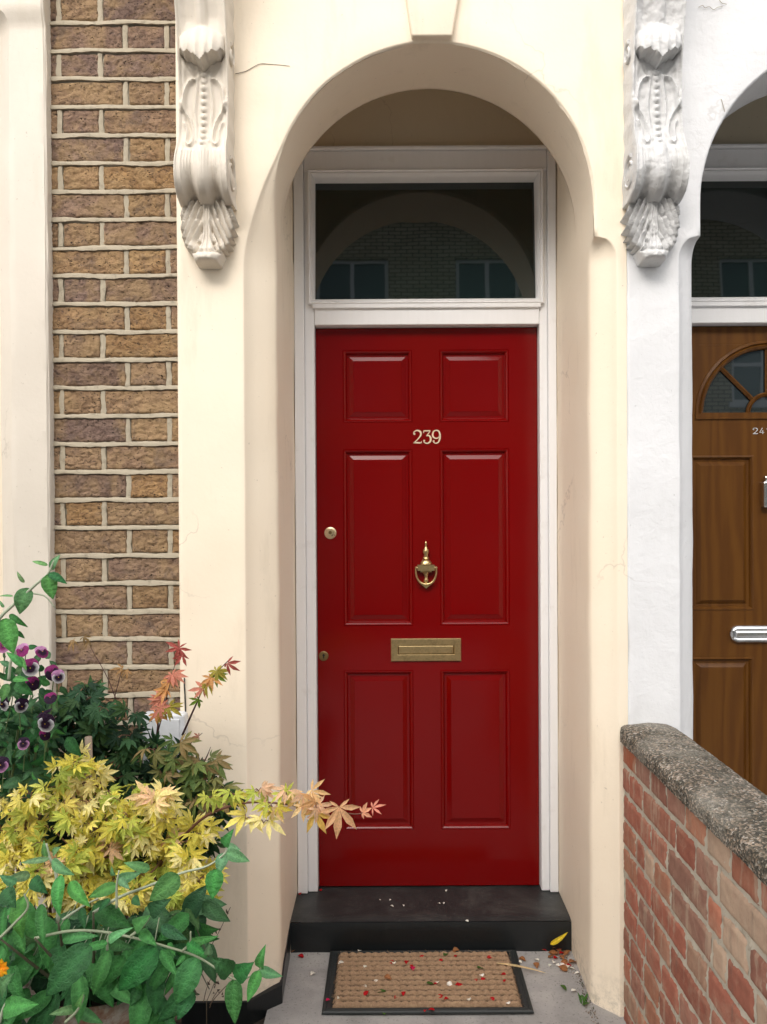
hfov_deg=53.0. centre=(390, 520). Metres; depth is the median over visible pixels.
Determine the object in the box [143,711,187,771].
meter box
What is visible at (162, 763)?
maple shrub
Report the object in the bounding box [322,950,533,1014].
doormat
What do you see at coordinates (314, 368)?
terraced house
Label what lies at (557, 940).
fallen leaf
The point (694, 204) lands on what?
terraced house
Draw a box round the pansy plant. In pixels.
[0,642,72,873]
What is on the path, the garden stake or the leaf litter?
the leaf litter
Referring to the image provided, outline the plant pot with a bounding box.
[22,981,172,1023]
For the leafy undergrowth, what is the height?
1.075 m
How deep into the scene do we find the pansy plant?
1.70 m
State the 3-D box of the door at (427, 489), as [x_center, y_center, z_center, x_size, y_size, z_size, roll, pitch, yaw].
[0.130,0.306,2.709,0.775,1.960,0.076,0,0,0]
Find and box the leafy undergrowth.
[0,666,229,1023]
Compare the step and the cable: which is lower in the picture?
the step
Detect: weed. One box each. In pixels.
[203,907,230,1023]
[578,992,587,1003]
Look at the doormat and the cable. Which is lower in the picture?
the doormat
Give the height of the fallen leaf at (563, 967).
0.011 m
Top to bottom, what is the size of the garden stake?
0.887 m
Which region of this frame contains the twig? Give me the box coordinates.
[498,963,547,973]
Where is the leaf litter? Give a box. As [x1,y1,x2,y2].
[307,950,598,1023]
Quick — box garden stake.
[85,736,93,910]
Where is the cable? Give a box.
[184,678,185,711]
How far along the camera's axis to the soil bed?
2.17 m
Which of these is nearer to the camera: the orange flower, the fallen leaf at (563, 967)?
the orange flower
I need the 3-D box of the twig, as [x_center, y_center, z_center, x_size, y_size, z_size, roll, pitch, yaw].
[0.403,1.379,2.368,0.156,0.014,0.009,0,0,14]
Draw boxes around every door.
[316,328,538,885]
[692,326,766,794]
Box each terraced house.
[0,0,627,1023]
[620,0,766,794]
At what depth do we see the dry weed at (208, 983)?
2.06 m
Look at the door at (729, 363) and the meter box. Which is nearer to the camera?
the meter box
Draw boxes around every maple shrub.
[0,634,245,918]
[0,739,384,925]
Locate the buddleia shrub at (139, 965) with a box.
[0,555,282,1023]
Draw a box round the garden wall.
[620,723,766,1023]
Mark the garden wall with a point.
(695, 875)
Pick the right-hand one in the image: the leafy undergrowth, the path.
the path
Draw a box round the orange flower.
[0,959,8,992]
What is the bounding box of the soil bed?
[175,1017,264,1023]
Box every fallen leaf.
[550,932,567,944]
[558,965,567,970]
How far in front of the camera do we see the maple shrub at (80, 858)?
1.73 m
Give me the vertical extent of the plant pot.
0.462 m
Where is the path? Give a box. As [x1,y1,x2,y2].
[264,951,625,1023]
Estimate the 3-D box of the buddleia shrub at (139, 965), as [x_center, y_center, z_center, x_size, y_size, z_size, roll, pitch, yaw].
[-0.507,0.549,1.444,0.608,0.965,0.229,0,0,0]
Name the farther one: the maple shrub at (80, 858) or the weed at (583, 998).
the weed at (583, 998)

